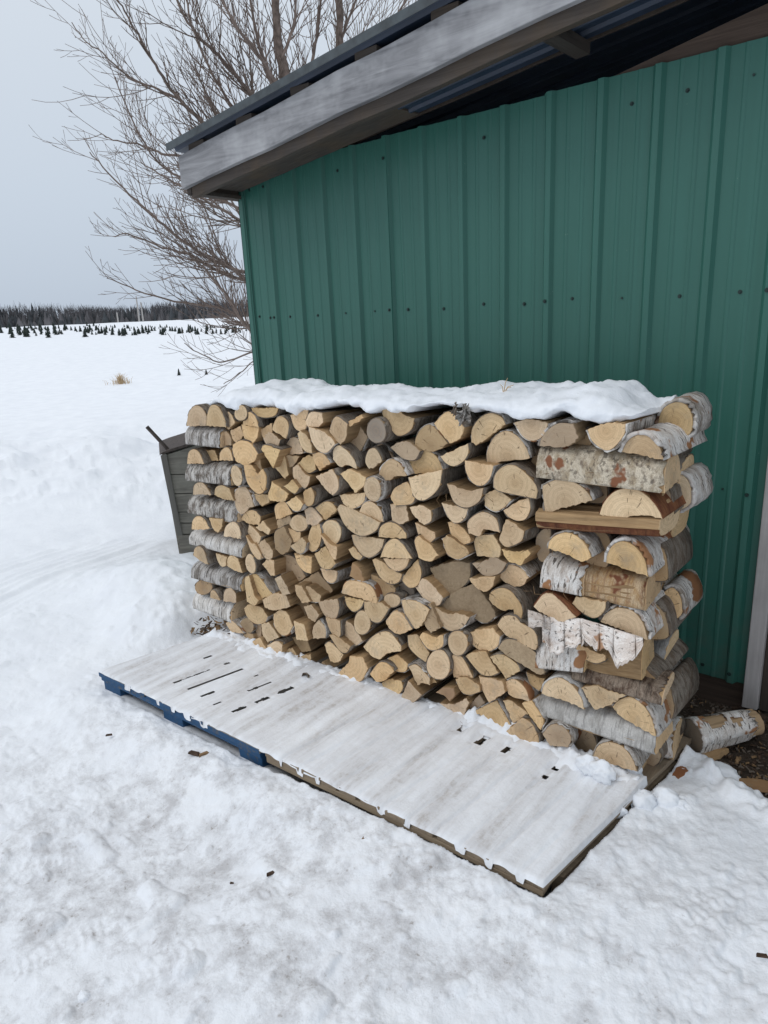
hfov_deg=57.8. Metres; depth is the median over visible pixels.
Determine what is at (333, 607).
firewood log
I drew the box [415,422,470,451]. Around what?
firewood log
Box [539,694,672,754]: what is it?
firewood log
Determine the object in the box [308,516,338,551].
firewood log
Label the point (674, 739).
firewood log
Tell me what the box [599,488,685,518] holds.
firewood log
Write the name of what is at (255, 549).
firewood log
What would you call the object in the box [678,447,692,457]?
firewood log
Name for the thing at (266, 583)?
firewood log
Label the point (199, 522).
firewood log
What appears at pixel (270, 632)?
firewood log
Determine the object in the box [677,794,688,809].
snow chunk
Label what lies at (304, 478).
firewood log
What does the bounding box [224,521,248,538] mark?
firewood log
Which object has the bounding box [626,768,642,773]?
snow chunk
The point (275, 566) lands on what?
firewood log
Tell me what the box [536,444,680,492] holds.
firewood log
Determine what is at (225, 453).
firewood log
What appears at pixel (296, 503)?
firewood log
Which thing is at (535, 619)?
birch bark sheet
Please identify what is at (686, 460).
firewood log
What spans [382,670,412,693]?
firewood log
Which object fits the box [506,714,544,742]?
firewood log
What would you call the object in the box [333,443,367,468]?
firewood log
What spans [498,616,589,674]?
firewood log
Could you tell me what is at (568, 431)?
firewood log
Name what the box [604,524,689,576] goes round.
firewood log
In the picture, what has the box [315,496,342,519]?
firewood log
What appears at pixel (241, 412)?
firewood log
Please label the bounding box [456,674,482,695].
firewood log
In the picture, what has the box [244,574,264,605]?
firewood log
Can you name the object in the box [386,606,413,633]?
firewood log
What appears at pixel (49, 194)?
sky
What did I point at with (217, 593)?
firewood log
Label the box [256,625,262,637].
firewood log
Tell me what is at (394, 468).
firewood log
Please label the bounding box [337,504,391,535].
firewood log
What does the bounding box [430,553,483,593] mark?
firewood log
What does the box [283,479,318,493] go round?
firewood log
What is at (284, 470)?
firewood log
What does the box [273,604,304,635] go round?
firewood log
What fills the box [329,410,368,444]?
firewood log
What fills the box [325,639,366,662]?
firewood log
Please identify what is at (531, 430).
firewood log
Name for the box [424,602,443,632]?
firewood log
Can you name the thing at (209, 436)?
firewood log
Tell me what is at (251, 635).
firewood log
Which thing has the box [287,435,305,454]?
firewood log
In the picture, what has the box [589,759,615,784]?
snow chunk
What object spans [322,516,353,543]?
firewood log
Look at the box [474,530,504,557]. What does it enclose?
firewood log
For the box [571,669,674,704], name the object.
firewood log
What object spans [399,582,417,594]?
firewood log
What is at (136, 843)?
snowy ground
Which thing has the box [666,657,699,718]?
firewood log
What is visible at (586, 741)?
firewood log
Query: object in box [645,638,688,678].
firewood log
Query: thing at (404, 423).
firewood log
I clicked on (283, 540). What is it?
firewood log
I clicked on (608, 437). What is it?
firewood log
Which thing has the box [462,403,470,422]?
bark curl
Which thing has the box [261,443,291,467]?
firewood log
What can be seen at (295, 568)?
firewood log
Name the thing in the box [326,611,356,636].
firewood log
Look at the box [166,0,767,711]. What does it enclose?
shed
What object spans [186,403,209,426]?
firewood log
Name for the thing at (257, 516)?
firewood log
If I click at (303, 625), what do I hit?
firewood log
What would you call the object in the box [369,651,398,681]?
firewood log
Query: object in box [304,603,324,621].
firewood log
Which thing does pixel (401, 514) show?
firewood log
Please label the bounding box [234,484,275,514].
firewood log
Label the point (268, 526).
firewood log
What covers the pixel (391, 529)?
firewood log
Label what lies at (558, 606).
firewood log
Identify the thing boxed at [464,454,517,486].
firewood log
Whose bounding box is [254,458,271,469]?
firewood log
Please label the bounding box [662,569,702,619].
firewood log
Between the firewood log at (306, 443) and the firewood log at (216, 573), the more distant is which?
the firewood log at (216, 573)
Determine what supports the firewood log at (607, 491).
on the firewood log at (558, 494)
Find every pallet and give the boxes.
[99,633,397,766]
[265,676,691,896]
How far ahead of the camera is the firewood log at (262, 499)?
3.46 m
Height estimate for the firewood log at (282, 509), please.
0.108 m
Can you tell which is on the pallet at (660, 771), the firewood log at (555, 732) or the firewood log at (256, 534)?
the firewood log at (555, 732)
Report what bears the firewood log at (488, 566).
on the firewood log at (480, 581)
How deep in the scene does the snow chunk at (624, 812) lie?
2.40 m
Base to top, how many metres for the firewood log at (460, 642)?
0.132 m
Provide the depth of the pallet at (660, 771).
2.45 m
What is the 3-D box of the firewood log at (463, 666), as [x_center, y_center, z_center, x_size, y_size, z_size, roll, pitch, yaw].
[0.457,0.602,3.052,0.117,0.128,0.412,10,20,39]
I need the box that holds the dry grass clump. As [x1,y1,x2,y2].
[105,374,131,384]
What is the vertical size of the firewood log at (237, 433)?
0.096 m
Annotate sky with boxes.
[0,0,414,317]
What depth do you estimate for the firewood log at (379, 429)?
2.85 m
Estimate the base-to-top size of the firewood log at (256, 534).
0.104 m
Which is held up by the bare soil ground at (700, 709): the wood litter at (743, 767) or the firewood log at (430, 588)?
the wood litter at (743, 767)
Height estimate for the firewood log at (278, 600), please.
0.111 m
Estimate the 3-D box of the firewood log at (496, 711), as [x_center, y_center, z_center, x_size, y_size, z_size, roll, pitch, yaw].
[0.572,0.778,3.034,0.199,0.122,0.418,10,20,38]
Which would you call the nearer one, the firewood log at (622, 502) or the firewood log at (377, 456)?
the firewood log at (622, 502)
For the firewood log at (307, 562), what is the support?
on the firewood log at (318, 578)
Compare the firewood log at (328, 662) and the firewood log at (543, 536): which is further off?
the firewood log at (328, 662)
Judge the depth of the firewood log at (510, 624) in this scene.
2.68 m
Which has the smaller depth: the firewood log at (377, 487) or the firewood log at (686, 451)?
the firewood log at (686, 451)
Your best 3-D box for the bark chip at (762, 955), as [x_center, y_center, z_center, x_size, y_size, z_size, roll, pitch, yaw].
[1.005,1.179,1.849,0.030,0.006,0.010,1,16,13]
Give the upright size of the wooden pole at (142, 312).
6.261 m
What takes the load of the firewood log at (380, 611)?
on the firewood log at (382, 643)
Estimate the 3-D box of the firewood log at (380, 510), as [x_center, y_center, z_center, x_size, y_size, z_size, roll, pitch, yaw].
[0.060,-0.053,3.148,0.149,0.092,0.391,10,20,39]
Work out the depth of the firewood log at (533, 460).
2.56 m
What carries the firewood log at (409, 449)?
on the firewood log at (394, 468)
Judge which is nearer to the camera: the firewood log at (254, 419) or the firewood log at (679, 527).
the firewood log at (679, 527)
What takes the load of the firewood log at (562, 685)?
on the firewood log at (608, 722)
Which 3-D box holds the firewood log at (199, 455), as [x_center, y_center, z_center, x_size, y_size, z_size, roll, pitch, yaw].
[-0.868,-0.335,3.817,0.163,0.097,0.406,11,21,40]
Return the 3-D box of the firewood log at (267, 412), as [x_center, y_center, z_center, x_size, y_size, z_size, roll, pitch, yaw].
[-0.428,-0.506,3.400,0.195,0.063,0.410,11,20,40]
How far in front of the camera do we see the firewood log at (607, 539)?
2.48 m
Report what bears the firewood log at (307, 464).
on the firewood log
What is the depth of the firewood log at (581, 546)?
2.45 m
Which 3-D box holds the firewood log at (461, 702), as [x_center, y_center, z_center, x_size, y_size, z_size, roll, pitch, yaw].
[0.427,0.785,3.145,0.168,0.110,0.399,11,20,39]
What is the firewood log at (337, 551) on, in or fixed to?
on the firewood log at (327, 561)
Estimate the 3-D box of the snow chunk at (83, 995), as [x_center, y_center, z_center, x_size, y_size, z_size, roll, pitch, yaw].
[-0.847,1.369,1.965,0.036,0.041,0.039,-10,17,-23]
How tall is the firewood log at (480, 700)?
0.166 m
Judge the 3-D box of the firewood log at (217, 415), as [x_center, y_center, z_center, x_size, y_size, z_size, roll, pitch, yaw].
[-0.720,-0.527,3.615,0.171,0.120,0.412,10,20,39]
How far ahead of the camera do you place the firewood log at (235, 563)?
3.67 m
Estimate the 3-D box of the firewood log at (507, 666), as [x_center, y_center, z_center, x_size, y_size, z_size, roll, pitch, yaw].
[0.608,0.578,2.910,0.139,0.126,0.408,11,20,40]
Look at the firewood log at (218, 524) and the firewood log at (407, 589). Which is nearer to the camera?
the firewood log at (407, 589)
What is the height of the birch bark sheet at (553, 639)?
0.157 m
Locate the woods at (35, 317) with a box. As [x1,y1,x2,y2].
[0,296,248,327]
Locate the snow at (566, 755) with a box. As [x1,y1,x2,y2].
[206,627,642,807]
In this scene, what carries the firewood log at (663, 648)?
on the firewood log at (562, 685)
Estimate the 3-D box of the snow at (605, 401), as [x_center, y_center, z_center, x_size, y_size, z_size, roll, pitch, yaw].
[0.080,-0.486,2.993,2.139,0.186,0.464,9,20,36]
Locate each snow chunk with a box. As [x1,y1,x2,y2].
[78,990,89,1002]
[576,753,597,775]
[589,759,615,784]
[617,807,627,818]
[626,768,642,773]
[630,789,656,811]
[652,786,679,807]
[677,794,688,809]
[715,761,740,780]
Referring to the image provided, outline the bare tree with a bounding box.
[30,0,417,395]
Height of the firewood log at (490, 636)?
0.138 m
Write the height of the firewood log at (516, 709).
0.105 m
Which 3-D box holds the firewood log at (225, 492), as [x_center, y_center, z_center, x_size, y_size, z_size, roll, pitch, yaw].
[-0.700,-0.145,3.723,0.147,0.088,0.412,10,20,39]
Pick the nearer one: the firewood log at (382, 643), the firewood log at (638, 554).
the firewood log at (638, 554)
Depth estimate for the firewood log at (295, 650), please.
3.59 m
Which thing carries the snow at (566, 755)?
on the pallet at (252, 754)
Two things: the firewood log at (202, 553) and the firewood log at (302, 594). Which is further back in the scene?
the firewood log at (202, 553)
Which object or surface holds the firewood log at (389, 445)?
on the firewood log at (394, 468)
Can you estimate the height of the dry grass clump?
0.350 m
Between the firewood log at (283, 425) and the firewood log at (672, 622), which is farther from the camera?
the firewood log at (283, 425)
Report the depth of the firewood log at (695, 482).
2.42 m
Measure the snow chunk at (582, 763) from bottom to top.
0.092 m
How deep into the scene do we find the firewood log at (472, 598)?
2.83 m
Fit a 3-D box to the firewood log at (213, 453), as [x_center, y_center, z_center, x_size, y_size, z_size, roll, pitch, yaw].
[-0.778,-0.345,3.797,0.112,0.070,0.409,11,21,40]
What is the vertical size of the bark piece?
0.026 m
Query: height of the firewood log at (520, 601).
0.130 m
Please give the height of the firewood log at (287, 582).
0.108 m
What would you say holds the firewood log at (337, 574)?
on the firewood log at (333, 607)
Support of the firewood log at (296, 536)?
on the firewood log at (283, 540)
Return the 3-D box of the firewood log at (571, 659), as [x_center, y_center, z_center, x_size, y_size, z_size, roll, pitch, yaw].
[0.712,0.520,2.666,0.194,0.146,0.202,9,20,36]
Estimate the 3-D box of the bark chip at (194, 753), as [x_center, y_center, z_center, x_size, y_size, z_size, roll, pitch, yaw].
[-0.804,1.022,2.948,0.055,0.010,0.019,4,17,24]
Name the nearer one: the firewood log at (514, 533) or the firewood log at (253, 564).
the firewood log at (514, 533)
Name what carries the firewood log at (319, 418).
on the firewood log at (323, 440)
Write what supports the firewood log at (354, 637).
on the firewood log at (344, 644)
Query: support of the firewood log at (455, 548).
on the firewood log at (451, 575)
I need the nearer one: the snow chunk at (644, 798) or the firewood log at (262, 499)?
the snow chunk at (644, 798)
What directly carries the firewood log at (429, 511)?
on the firewood log at (436, 530)
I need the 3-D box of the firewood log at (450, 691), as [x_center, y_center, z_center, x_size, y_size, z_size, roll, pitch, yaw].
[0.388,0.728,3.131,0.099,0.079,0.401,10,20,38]
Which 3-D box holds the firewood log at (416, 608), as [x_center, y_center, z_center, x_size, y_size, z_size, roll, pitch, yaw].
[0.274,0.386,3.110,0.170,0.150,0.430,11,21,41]
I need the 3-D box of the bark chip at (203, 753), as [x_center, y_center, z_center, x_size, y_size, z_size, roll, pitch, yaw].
[-0.762,1.024,2.939,0.045,0.014,0.015,-12,18,-31]
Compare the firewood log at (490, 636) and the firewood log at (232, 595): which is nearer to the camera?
the firewood log at (490, 636)
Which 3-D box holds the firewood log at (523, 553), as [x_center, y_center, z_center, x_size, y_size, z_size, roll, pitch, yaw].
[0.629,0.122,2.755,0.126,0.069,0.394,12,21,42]
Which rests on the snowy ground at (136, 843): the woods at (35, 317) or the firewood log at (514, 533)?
the woods at (35, 317)
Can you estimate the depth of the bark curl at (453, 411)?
2.58 m
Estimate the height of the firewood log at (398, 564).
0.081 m
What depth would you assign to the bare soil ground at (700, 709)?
2.85 m
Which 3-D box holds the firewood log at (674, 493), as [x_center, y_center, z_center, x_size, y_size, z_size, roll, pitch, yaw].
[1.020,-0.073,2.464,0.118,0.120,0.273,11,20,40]
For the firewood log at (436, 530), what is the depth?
2.88 m
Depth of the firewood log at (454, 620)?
2.86 m
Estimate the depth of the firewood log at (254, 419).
3.31 m
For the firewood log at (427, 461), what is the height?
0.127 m
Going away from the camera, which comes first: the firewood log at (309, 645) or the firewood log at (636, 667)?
the firewood log at (636, 667)
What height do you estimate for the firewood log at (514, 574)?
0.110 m
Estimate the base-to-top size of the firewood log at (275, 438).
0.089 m
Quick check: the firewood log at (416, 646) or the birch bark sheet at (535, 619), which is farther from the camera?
the firewood log at (416, 646)
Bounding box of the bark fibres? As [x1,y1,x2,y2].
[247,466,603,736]
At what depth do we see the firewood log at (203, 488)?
3.68 m
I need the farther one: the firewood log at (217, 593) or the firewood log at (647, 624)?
the firewood log at (217, 593)
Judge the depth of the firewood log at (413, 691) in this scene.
3.10 m
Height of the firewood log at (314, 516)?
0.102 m
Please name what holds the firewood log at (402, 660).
on the firewood log at (384, 669)
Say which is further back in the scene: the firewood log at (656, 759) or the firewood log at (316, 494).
the firewood log at (316, 494)
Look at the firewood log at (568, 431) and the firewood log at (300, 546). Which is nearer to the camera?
the firewood log at (568, 431)
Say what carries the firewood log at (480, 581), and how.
on the firewood log at (472, 598)
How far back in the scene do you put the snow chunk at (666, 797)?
2.46 m
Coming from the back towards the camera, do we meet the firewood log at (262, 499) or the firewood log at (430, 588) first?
the firewood log at (262, 499)
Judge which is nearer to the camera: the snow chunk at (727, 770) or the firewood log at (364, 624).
the snow chunk at (727, 770)
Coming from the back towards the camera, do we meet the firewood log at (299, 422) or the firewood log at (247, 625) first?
the firewood log at (247, 625)
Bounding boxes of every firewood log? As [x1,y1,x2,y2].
[185,426,234,447]
[185,460,238,485]
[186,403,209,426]
[187,446,214,463]
[188,494,242,522]
[189,528,250,557]
[191,515,211,529]
[191,560,250,590]
[192,592,249,622]
[193,482,219,494]
[193,545,217,564]
[195,580,219,594]
[206,403,232,427]
[206,448,222,460]
[209,517,228,532]
[210,586,226,599]
[215,484,238,500]
[216,552,228,567]
[219,445,234,460]
[223,588,246,602]
[224,429,235,446]
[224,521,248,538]
[226,615,245,633]
[227,410,242,428]
[227,555,247,572]
[230,426,243,441]
[231,463,247,485]
[232,439,265,464]
[234,404,251,420]
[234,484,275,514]
[240,616,257,633]
[241,424,265,442]
[241,502,278,524]
[243,411,276,426]
[243,631,257,638]
[244,463,282,494]
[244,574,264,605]
[244,603,277,624]
[245,552,265,573]
[246,534,263,559]
[248,524,273,543]
[252,406,289,417]
[252,569,280,598]
[253,636,282,648]
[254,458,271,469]
[255,493,276,506]
[256,516,278,534]
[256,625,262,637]
[258,536,280,559]
[261,423,274,437]
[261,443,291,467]
[261,619,281,642]
[262,555,285,575]
[263,432,289,445]
[263,591,300,610]
[267,633,295,652]
[268,477,303,501]
[272,413,298,438]
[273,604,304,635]
[274,499,303,518]
[274,524,294,554]
[275,571,302,594]
[276,456,294,478]
[277,511,304,527]
[281,551,320,580]
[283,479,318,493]
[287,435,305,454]
[287,453,309,466]
[287,493,307,511]
[287,644,323,657]
[288,527,310,542]
[290,407,342,431]
[290,512,311,531]
[291,535,309,554]
[292,636,330,651]
[293,464,339,488]
[294,550,320,573]
[294,615,316,640]
[295,581,312,602]
[296,602,311,615]
[297,429,317,453]
[297,454,330,473]
[299,570,351,592]
[301,644,327,661]
[303,484,353,506]
[304,505,339,525]
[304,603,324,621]
[305,406,362,426]
[306,583,342,602]
[308,426,338,453]
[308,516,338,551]
[312,451,338,470]
[312,616,331,638]
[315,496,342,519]
[315,546,355,569]
[316,465,352,495]
[318,593,350,618]
[320,533,354,559]
[320,559,357,583]
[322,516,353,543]
[322,649,361,666]
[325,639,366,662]
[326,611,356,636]
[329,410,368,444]
[329,634,362,653]
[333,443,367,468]
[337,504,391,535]
[338,648,393,681]
[339,490,368,508]
[341,466,380,492]
[341,578,383,603]
[344,595,365,611]
[345,617,387,645]
[349,413,382,426]
[349,546,366,560]
[350,425,415,450]
[350,554,380,581]
[351,531,390,557]
[354,608,385,634]
[359,497,392,521]
[364,473,421,501]
[364,599,401,622]
[364,625,423,658]
[365,445,391,468]
[367,416,416,443]
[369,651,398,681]
[371,572,399,595]
[373,557,408,584]
[374,436,415,457]
[378,518,418,538]
[379,456,414,480]
[380,534,417,558]
[382,407,462,436]
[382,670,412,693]
[383,556,418,571]
[383,590,408,607]
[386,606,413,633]
[387,647,417,672]
[390,501,422,523]
[391,437,423,460]
[391,481,421,505]
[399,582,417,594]
[401,592,430,628]
[402,554,451,588]
[402,674,453,701]
[407,625,431,662]
[408,464,466,500]
[408,658,432,684]
[409,440,470,474]
[410,493,451,524]
[414,534,445,561]
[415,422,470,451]
[415,516,450,542]
[415,574,449,605]
[419,627,451,650]
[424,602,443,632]
[426,645,453,679]
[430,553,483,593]
[434,408,490,442]
[435,605,476,630]
[436,678,460,700]
[440,440,490,466]
[440,691,482,714]
[441,582,510,622]
[442,498,485,523]
[442,534,475,559]
[447,476,494,508]
[447,519,475,544]
[447,621,482,655]
[452,648,478,677]
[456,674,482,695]
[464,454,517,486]
[465,648,500,676]
[467,507,508,535]
[469,573,503,591]
[470,614,507,651]
[470,692,487,708]
[471,412,520,444]
[472,555,510,575]
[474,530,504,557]
[476,691,511,726]
[479,672,507,702]
[484,490,523,511]
[486,426,540,462]
[489,574,547,618]
[490,649,525,678]
[493,458,551,498]
[497,610,581,649]
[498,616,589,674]
[499,515,541,546]
[500,557,542,586]
[502,537,540,565]
[503,497,543,520]
[503,695,527,722]
[506,667,540,700]
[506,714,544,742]
[514,414,571,441]
[522,692,552,729]
[526,669,556,690]
[530,447,540,464]
[534,589,580,621]
[535,502,680,536]
[535,529,560,562]
[535,631,588,672]
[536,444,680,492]
[538,416,595,447]
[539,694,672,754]
[540,551,589,595]
[541,479,603,511]
[541,670,590,708]
[542,719,581,746]
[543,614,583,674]
[547,530,604,561]
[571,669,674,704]
[572,595,613,618]
[574,730,602,751]
[576,423,599,444]
[576,621,631,663]
[582,684,624,709]
[584,564,660,610]
[585,532,620,566]
[586,413,656,452]
[587,639,653,679]
[588,486,617,504]
[592,737,650,771]
[598,573,677,639]
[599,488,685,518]
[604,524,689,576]
[612,658,695,736]
[618,423,707,459]
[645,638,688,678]
[647,713,685,765]
[652,594,691,640]
[653,628,678,658]
[654,391,712,437]
[655,527,692,581]
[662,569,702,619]
[664,716,682,759]
[665,510,688,537]
[666,483,683,513]
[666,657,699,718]
[677,453,693,483]
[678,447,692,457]
[679,462,712,512]
[683,709,764,753]
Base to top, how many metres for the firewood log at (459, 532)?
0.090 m
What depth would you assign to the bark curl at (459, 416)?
2.57 m
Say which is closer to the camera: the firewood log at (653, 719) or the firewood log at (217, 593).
the firewood log at (653, 719)
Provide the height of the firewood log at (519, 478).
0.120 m
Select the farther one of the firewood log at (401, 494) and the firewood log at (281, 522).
the firewood log at (281, 522)
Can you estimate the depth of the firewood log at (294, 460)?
3.27 m
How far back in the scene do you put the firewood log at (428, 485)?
2.78 m
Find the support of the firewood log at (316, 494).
on the firewood log at (314, 516)
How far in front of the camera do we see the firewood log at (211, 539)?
3.73 m
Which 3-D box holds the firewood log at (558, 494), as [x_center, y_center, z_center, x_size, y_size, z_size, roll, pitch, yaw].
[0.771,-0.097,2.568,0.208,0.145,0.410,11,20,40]
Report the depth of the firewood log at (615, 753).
2.55 m
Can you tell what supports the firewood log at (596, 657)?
on the firewood log at (651, 690)
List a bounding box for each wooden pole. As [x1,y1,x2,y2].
[135,296,139,321]
[140,302,143,321]
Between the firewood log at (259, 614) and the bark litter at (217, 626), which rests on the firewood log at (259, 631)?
the firewood log at (259, 614)
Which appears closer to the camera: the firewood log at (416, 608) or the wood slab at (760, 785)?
the wood slab at (760, 785)
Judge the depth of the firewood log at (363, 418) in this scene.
2.93 m
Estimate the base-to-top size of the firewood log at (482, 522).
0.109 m
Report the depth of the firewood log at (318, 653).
3.55 m
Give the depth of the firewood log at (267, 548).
3.49 m
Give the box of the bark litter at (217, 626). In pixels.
[190,616,229,634]
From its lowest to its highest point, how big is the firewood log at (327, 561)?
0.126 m
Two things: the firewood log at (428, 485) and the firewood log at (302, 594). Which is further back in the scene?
the firewood log at (302, 594)
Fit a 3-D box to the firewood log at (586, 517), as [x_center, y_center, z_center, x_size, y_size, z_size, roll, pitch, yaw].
[0.789,0.019,2.462,0.440,0.120,0.229,9,20,36]
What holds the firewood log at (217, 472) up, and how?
on the firewood log at (203, 488)
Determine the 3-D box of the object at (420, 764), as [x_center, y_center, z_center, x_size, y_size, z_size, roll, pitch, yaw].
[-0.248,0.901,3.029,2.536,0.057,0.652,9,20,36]
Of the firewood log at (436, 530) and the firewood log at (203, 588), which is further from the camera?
the firewood log at (203, 588)
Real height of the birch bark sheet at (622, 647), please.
0.134 m
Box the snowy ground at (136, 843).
[0,317,767,1023]
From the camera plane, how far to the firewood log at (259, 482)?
3.38 m
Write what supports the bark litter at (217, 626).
on the snowy ground at (136, 843)
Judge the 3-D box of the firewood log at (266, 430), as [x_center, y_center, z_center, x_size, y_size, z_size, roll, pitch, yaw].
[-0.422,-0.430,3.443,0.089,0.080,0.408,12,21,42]
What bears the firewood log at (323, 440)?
on the firewood log at (322, 461)
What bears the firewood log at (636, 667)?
on the firewood log at (651, 690)
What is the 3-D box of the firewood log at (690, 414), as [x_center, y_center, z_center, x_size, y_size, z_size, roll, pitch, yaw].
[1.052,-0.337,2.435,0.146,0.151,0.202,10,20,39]
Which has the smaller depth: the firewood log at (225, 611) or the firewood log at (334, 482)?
the firewood log at (334, 482)
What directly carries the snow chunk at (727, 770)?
on the bare soil ground at (700, 709)
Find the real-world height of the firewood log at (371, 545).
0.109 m
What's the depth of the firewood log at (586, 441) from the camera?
2.42 m
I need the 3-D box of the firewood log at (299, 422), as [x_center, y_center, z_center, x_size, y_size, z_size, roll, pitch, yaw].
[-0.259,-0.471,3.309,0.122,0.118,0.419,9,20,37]
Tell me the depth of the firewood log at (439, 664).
2.95 m
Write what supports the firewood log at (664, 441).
on the firewood log at (576, 463)
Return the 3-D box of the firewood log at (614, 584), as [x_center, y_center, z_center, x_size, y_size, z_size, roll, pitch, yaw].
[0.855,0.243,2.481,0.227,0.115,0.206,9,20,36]
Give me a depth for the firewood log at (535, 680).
2.75 m
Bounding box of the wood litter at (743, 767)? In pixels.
[684,695,767,795]
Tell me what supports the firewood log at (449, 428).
on the firewood log at (460, 455)
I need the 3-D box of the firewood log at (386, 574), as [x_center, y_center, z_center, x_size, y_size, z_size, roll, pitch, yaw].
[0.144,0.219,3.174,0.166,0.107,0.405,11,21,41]
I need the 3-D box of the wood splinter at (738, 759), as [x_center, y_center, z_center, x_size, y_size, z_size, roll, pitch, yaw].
[1.383,0.968,2.717,0.052,0.008,0.018,-17,21,-41]
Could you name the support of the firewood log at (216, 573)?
on the firewood log at (203, 588)
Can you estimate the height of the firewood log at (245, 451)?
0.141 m
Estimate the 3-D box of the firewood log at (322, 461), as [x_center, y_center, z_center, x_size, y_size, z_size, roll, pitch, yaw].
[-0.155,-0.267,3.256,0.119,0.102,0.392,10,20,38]
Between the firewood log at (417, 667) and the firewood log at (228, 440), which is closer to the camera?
the firewood log at (417, 667)
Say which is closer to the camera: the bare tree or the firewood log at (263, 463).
the firewood log at (263, 463)
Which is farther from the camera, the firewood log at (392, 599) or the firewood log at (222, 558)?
the firewood log at (222, 558)
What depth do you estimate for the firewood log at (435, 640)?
2.95 m
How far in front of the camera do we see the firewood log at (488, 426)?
2.57 m
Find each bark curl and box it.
[451,402,457,415]
[455,407,466,425]
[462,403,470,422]
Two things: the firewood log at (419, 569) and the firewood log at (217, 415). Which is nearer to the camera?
the firewood log at (419, 569)
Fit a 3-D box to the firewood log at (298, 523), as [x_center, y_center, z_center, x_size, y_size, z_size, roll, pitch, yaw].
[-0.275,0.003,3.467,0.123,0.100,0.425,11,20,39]
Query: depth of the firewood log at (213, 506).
3.70 m
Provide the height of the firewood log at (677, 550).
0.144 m
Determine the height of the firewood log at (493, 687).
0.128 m
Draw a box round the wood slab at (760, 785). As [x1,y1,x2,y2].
[739,778,767,792]
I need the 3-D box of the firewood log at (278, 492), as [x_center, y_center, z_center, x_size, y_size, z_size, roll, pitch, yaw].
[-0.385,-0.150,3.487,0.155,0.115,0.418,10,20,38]
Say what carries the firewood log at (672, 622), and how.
on the firewood log at (663, 648)
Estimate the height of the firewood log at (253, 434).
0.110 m
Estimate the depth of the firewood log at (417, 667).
3.06 m
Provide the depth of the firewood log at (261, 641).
3.68 m
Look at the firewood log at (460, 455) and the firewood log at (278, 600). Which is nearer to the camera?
the firewood log at (460, 455)
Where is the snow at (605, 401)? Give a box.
[206,378,676,423]
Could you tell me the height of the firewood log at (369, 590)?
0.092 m
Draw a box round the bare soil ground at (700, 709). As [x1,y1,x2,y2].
[460,694,767,797]
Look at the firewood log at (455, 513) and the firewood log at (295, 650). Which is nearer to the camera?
the firewood log at (455, 513)
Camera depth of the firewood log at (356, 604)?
3.19 m
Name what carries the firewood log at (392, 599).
on the firewood log at (398, 621)
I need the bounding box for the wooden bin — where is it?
[146,426,204,553]
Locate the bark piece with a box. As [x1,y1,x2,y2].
[672,766,687,778]
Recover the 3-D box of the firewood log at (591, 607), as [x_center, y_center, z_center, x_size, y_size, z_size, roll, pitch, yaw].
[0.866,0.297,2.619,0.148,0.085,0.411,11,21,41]
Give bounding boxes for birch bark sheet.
[528,610,550,630]
[542,617,583,654]
[582,619,642,668]
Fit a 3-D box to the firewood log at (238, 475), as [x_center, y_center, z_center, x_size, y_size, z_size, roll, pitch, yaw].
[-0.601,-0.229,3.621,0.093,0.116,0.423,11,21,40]
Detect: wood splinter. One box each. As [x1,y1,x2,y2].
[704,747,728,760]
[735,756,740,763]
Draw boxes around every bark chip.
[188,750,199,756]
[199,751,208,757]
[756,953,767,958]
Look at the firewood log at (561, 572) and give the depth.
2.52 m
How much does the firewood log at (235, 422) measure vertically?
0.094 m
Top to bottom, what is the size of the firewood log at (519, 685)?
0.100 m
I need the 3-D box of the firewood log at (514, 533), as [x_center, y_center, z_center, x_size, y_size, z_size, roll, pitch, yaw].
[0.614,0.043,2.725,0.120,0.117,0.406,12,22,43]
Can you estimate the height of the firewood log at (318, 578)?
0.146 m
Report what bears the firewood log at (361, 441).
on the firewood log at (350, 454)
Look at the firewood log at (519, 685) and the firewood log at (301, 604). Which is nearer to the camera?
the firewood log at (519, 685)
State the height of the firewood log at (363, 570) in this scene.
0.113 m
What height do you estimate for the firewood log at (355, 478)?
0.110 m
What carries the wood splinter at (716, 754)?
on the bare soil ground at (700, 709)
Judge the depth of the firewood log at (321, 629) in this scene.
3.39 m
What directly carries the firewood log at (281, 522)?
on the firewood log at (283, 540)
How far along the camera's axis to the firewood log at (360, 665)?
3.27 m
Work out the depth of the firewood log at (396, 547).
2.95 m
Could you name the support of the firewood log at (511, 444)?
on the firewood log at (480, 471)
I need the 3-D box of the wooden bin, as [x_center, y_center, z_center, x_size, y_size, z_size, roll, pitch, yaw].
[-1.602,-0.167,5.995,0.701,1.286,0.642,-7,16,-17]
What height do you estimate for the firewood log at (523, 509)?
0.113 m
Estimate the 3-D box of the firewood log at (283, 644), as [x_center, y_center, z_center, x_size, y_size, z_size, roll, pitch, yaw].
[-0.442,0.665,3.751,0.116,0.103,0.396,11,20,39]
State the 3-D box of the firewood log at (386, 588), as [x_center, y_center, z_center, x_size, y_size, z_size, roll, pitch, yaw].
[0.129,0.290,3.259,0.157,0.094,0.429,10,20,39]
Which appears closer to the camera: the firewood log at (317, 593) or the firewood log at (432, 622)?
the firewood log at (432, 622)
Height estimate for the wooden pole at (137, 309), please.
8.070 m
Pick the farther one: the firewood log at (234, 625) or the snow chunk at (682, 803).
the firewood log at (234, 625)
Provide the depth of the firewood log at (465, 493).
2.69 m
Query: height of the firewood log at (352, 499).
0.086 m
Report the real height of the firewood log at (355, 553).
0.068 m
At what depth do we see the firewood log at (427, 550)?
2.87 m
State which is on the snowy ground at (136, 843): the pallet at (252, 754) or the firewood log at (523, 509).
the pallet at (252, 754)

